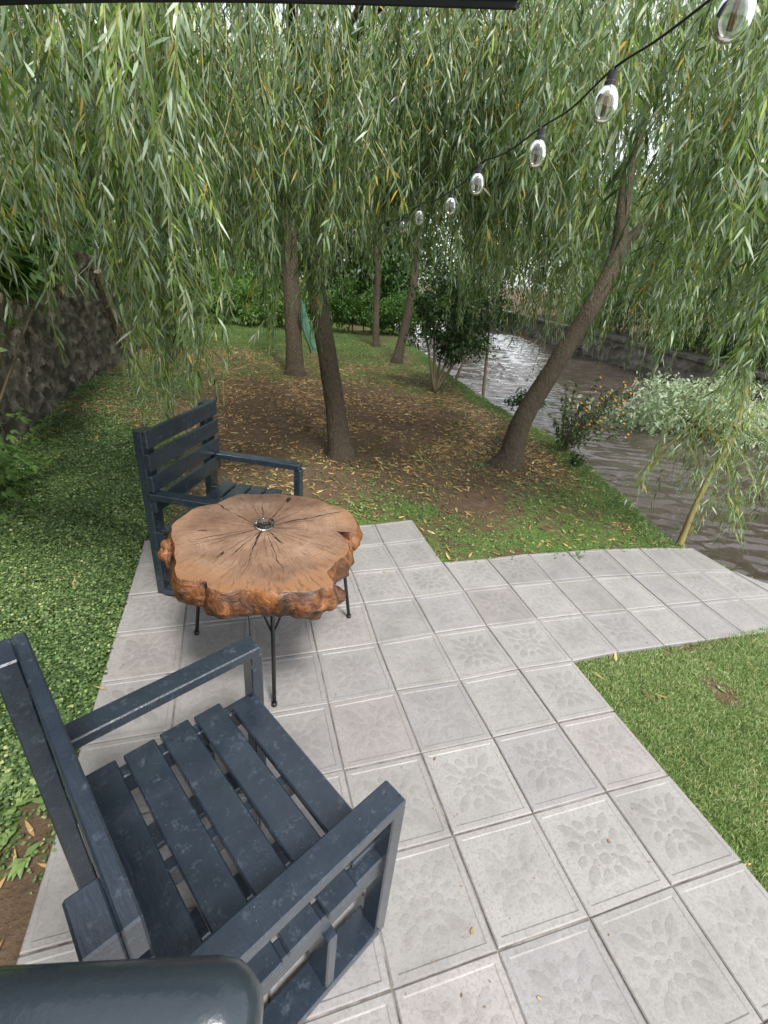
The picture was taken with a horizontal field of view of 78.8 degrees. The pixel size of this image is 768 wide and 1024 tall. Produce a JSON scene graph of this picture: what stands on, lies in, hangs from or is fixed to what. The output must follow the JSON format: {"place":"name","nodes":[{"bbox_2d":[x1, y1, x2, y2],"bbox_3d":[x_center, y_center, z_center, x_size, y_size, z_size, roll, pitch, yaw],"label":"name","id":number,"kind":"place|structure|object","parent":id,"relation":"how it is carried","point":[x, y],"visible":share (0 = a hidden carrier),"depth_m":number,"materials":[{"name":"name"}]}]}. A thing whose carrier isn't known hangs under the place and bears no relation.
{"place":"outdoors","nodes":[
{"label":"outdoors","id":0,"kind":"place"},
{"bbox_2d":[0,0,517,9],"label":"awning","id":1,"kind":"object","parent":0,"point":[490,4],"visible":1,"depth_m":1.26,"materials":[{"name":"grey fabric"}]},
{"bbox_2d":[0,276,767,964],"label":"ground","id":2,"kind":"structure","parent":0,"point":[16,902],"depth_m":4.61,"materials":[{"name":"green plant"}]},
{"bbox_2d":[0,771,44,880],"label":"broadleaf weeds","id":3,"kind":"object","parent":2,"relation":"on","point":[18,865],"visible":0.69,"depth_m":1.60,"materials":[{"name":"green plant"}]},
{"bbox_2d":[0,406,62,521],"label":"shrub","id":4,"kind":"object","parent":2,"relation":"on","point":[12,470],"visible":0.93,"depth_m":3.62,"materials":[{"name":"green plant"}]},
{"bbox_2d":[0,77,100,404],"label":"climbing plant","id":5,"kind":"object","parent":2,"relation":"on","point":[28,269],"visible":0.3,"depth_m":3.86,"materials":[{"name":"green plant"}]},
{"bbox_2d":[0,205,140,456],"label":"stone wall","id":6,"kind":"structure","parent":2,"relation":"on","point":[42,381],"depth_m":5.94,"materials":[{"name":"grey stone"}]},
{"bbox_2d":[113,237,171,348],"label":"ivy plant","id":7,"kind":"object","parent":6,"relation":"attached to","point":[140,294],"visible":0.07,"depth_m":9.51,"materials":[{"name":"green plant"}]},
{"bbox_2d":[0,371,202,893],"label":"ground cover","id":8,"kind":"object","parent":2,"relation":"on","point":[78,664],"visible":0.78,"depth_m":3.13,"materials":[{"name":"green plant"}]},
{"bbox_2d":[94,270,135,358],"bbox_3d":[-4.608,-3.332,8.061,0.197,1.507,1.003,1,27,-9],"label":"trunk","id":9,"kind":"object","parent":2,"relation":"on","point":[103,293],"visible":0.63,"depth_m":7.83,"materials":[{"name":"brown wood"}]},
{"bbox_2d":[64,189,166,265],"bbox_3d":[-9.495,-8.093,14.459,5.470,4.983,5.442,-3,28,-17],"label":"tall shrub","id":10,"kind":"object","parent":2,"relation":"on","point":[96,241],"visible":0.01,"depth_m":13.31,"materials":[{"name":"green plant"}]},
{"bbox_2d":[154,192,304,316],"bbox_3d":[-5.608,-8.834,16.555,5.840,4.867,5.156,-3,28,-17],"label":"tall shrub","id":11,"kind":"object","parent":2,"relation":"on","point":[245,277],"visible":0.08,"depth_m":15.77,"materials":[{"name":"green plant"}]},
{"bbox_2d":[178,115,322,283],"bbox_3d":[-5.020,-11.608,17.799,7.091,7.728,7.130,24,32,31],"label":"broadleaf tree","id":12,"kind":"object","parent":2,"relation":"on","point":[244,233],"depth_m":17.27,"materials":[{"name":"green plant"}]},
{"bbox_2d":[0,0,536,376],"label":"willow tree","id":13,"kind":"object","parent":2,"relation":"on","point":[294,358],"visible":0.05,"depth_m":8.59,"materials":[{"name":"green plant"}]},
{"bbox_2d":[134,257,454,337],"bbox_3d":[-3.676,-6.558,14.587,12.402,2.278,2.312,-2,28,-15],"label":"hedge","id":14,"kind":"object","parent":2,"relation":"on","point":[392,309],"visible":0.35,"depth_m":14.74,"materials":[{"name":"green plant"}]},
{"bbox_2d":[216,95,446,347],"bbox_3d":[-1.242,-7.562,12.170,6.470,6.224,6.402,-3,28,-17],"label":"willow tree","id":15,"kind":"object","parent":2,"relation":"on","point":[376,335],"visible":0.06,"depth_m":13.02,"materials":[{"name":"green plant"}]},
{"bbox_2d":[0,322,686,610],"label":"thin grass","id":16,"kind":"structure","parent":2,"relation":"on","point":[304,342],"depth_m":4.79,"materials":[{"name":"green plant"}]},
{"bbox_2d":[297,210,436,332],"bbox_3d":[-1.056,-9.118,17.868,5.834,4.894,4.886,-3,28,-17],"label":"tall shrub","id":17,"kind":"object","parent":2,"relation":"on","point":[389,277],"visible":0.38,"depth_m":16.91,"materials":[{"name":"green plant"}]},
{"bbox_2d":[297,99,446,279],"bbox_3d":[-0.696,-12.646,19.510,7.452,8.766,7.503,13,28,14],"label":"broadleaf tree","id":18,"kind":"object","parent":2,"relation":"on","point":[425,249],"depth_m":18.42,"materials":[{"name":"green plant"}]},
{"bbox_2d":[0,333,756,946],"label":"fallen leaves","id":19,"kind":"object","parent":2,"relation":"on","point":[354,427],"depth_m":6.04,"materials":[{"name":"brown plant"}]},
{"bbox_2d":[0,0,767,463],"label":"willow tree","id":20,"kind":"object","parent":2,"relation":"on","point":[152,110],"visible":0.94,"depth_m":2.61,"materials":[{"name":"green plant"}]},
{"bbox_2d":[300,300,315,352],"bbox_3d":[-1.390,-3.411,8.643,0.332,0.910,0.073,-3,28,-17],"label":"hanging cloth","id":21,"kind":"object","parent":20,"relation":"hanging from","point":[306,326],"visible":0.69,"depth_m":8.63,"materials":[{"name":"green fabric"}]},
{"bbox_2d":[341,0,756,236],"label":"string lights","id":22,"kind":"object","parent":20,"relation":"hanging from","point":[732,21],"visible":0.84,"depth_m":1.12,"materials":[{"name":"white glass"}]},
{"bbox_2d":[0,398,767,765],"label":"lawn weeds","id":23,"kind":"object","parent":2,"relation":"on","point":[482,550],"visible":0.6,"depth_m":3.93,"materials":[{"name":"green plant"}]},
{"bbox_2d":[400,226,457,305],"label":"tall shrub","id":24,"kind":"object","parent":2,"relation":"on","point":[446,264],"visible":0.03,"depth_m":25.47,"materials":[{"name":"green plant"}]},
{"bbox_2d":[316,7,590,363],"bbox_3d":[0.860,-5.973,9.629,6.199,6.076,6.089,-3,28,-17],"label":"willow tree","id":25,"kind":"object","parent":2,"relation":"on","point":[397,357],"visible":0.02,"depth_m":11.07,"materials":[{"name":"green plant"}]},
{"bbox_2d":[403,271,527,392],"bbox_3d":[1.391,-3.262,8.511,2.234,1.994,1.579,-18,35,-38],"label":"bush","id":26,"kind":"object","parent":2,"relation":"on","point":[456,340],"visible":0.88,"depth_m":8.21,"materials":[{"name":"green plant"}]},
{"bbox_2d":[422,208,537,328],"bbox_3d":[5.709,-13.809,26.554,7.035,7.499,8.058,17,29,22],"label":"tall shrub","id":27,"kind":"object","parent":2,"relation":"on","point":[446,289],"visible":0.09,"depth_m":26.40,"materials":[{"name":"green plant"}]},
{"bbox_2d":[455,257,510,378],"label":"sapling","id":28,"kind":"object","parent":2,"relation":"on","point":[459,370],"visible":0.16,"depth_m":9.96,"materials":[{"name":"green plant"}]},
{"bbox_2d":[471,245,520,397],"bbox_3d":[2.114,-3.710,8.977,0.951,2.693,1.875,-3,28,-17],"label":"sapling","id":29,"kind":"object","parent":2,"relation":"on","point":[484,379],"visible":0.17,"depth_m":8.79,"materials":[{"name":"green plant"}]},
{"bbox_2d":[270,0,767,471],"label":"willow tree","id":30,"kind":"object","parent":2,"relation":"on","point":[730,160],"visible":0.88,"depth_m":2.82,"materials":[{"name":"green plant"}]},
{"bbox_2d":[504,388,546,410],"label":"shrub","id":31,"kind":"object","parent":2,"relation":"on","point":[518,400],"visible":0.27,"depth_m":7.52,"materials":[{"name":"green plant"}]},
{"bbox_2d":[516,249,593,319],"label":"shrub","id":32,"kind":"object","parent":2,"relation":"on","point":[556,297],"visible":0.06,"depth_m":23.96,"materials":[{"name":"green plant"}]},
{"bbox_2d":[409,348,743,577],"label":"bank grass","id":33,"kind":"structure","parent":2,"relation":"on","point":[664,545],"depth_m":5.32,"materials":[{"name":"green plant"}]},
{"bbox_2d":[568,449,586,466],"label":"shrub","id":34,"kind":"object","parent":2,"relation":"on","point":[576,460],"visible":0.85,"depth_m":5.51,"materials":[{"name":"green plant"}]},
{"bbox_2d":[547,261,627,329],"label":"shrub","id":35,"kind":"object","parent":2,"relation":"on","point":[576,296],"visible":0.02,"depth_m":22.01,"materials":[{"name":"green plant"}]},
{"bbox_2d":[419,291,767,410],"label":"embankment wall","id":36,"kind":"structure","parent":2,"relation":"on","point":[688,364],"depth_m":16.15,"materials":[{"name":"stone"}]},
{"bbox_2d":[552,377,638,451],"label":"flowering shrub","id":37,"kind":"object","parent":2,"relation":"on","point":[566,439],"visible":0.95,"depth_m":5.79,"materials":[{"name":"green plant"}]},
{"bbox_2d":[563,263,648,335],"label":"shrub","id":38,"kind":"object","parent":2,"relation":"on","point":[603,319],"visible":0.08,"depth_m":19.30,"materials":[{"name":"green plant"}]},
{"bbox_2d":[584,182,653,323],"bbox_3d":[12.152,-12.300,22.599,8.003,6.442,7.632,-3,28,-17],"label":"broadleaf tree","id":39,"kind":"object","parent":2,"relation":"on","point":[633,224],"depth_m":21.37,"materials":[{"name":"green plant"}]},
{"bbox_2d":[573,162,667,268],"bbox_3d":[16.135,-18.448,31.706,8.960,9.447,9.848,28,34,37],"label":"broadleaf tree","id":40,"kind":"object","parent":2,"relation":"on","point":[637,179],"depth_m":29.03,"materials":[{"name":"green plant"}]},
{"bbox_2d":[596,277,715,345],"bbox_3d":[10.054,-7.204,16.846,4.346,2.391,4.518,-3,28,-17],"label":"shrub","id":41,"kind":"object","parent":2,"relation":"on","point":[627,313],"visible":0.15,"depth_m":17.06,"materials":[{"name":"green plant"}]},
{"bbox_2d":[562,370,767,454],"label":"variegated shrub","id":42,"kind":"object","parent":2,"relation":"on","point":[653,408],"visible":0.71,"depth_m":8.97,"materials":[{"name":"green plant"}]},
{"bbox_2d":[611,189,764,344],"bbox_3d":[11.307,-8.732,15.836,7.347,6.288,7.482,-3,28,-17],"label":"broadleaf tree","id":43,"kind":"object","parent":2,"relation":"on","point":[654,264],"visible":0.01,"depth_m":16.06,"materials":[{"name":"green plant"}]},
{"bbox_2d":[637,277,747,358],"bbox_3d":[10.215,-6.234,14.865,3.875,3.014,3.775,21,31,27],"label":"shrub","id":44,"kind":"object","parent":2,"relation":"on","point":[686,347],"visible":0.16,"depth_m":14.76,"materials":[{"name":"green plant"}]},
{"bbox_2d":[619,362,767,550],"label":"willow sapling","id":45,"kind":"object","parent":2,"relation":"on","point":[732,439],"visible":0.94,"depth_m":3.75,"materials":[{"name":"green plant"}]},
{"bbox_2d":[673,284,767,362],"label":"shrub","id":46,"kind":"object","parent":2,"relation":"on","point":[724,351],"visible":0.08,"depth_m":14.12,"materials":[{"name":"green plant"}]},
{"bbox_2d":[701,298,767,368],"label":"shrub","id":47,"kind":"object","parent":2,"relation":"on","point":[735,341],"visible":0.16,"depth_m":12.66,"materials":[{"name":"green plant"}]},
{"bbox_2d":[16,520,767,1023],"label":"patio paving","id":48,"kind":"structure","parent":0,"point":[670,966],"depth_m":1.94,"materials":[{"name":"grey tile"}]},
{"bbox_2d":[0,954,263,1023],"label":"handrail","id":49,"kind":"object","parent":48,"relation":"on","point":[211,989],"visible":1,"depth_m":0.40,"materials":[{"name":"grey metal"}]},
{"bbox_2d":[0,632,405,1023],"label":"wooden armchair","id":50,"kind":"object","parent":48,"relation":"on","point":[125,901],"visible":0.85,"depth_m":1.22,"materials":[{"name":"wood"}]},
{"bbox_2d":[132,399,302,594],"bbox_3d":[-0.927,-0.070,2.854,0.654,1.006,0.755,9,27,6],"label":"wooden armchair","id":51,"kind":"object","parent":48,"relation":"on","point":[209,453],"visible":0.48,"depth_m":2.71,"materials":[{"name":"wood"}]},
{"bbox_2d":[157,494,362,706],"bbox_3d":[-0.577,0.432,2.225,0.864,0.748,0.885,7,27,3],"label":"log table","id":52,"kind":"object","parent":48,"relation":"on","point":[225,559],"visible":0.99,"depth_m":1.93,"materials":[{"name":"brown wood"}]},
{"bbox_2d":[255,517,274,529],"bbox_3d":[-0.539,0.055,2.112,0.088,0.026,0.088,-3,28,-17],"label":"ashtray","id":53,"kind":"object","parent":52,"relation":"on","point":[264,523],"visible":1,"depth_m":2.12,"materials":[{"name":"clear glass"}]},
{"bbox_2d":[68,552,650,1007],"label":"leaf crumbs","id":54,"kind":"object","parent":48,"relation":"on","point":[454,816],"visible":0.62,"depth_m":1.55,"materials":[{"name":"brown plant"}]},
{"bbox_2d":[23,0,767,292],"label":"sky","id":55,"kind":"structure","parent":0,"point":[280,15],"materials":[{"name":"white"}]},
{"bbox_2d":[395,318,767,582],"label":"river water","id":56,"kind":"structure","parent":0,"point":[613,460],"depth_m":7.97,"materials":[{"name":"grey liquid"}]},
{"bbox_2d":[576,626,767,892],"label":"lawn grass","id":57,"kind":"structure","parent":0,"point":[695,733],"depth_m":2.32,"materials":[{"name":"green plant"}]}
]}

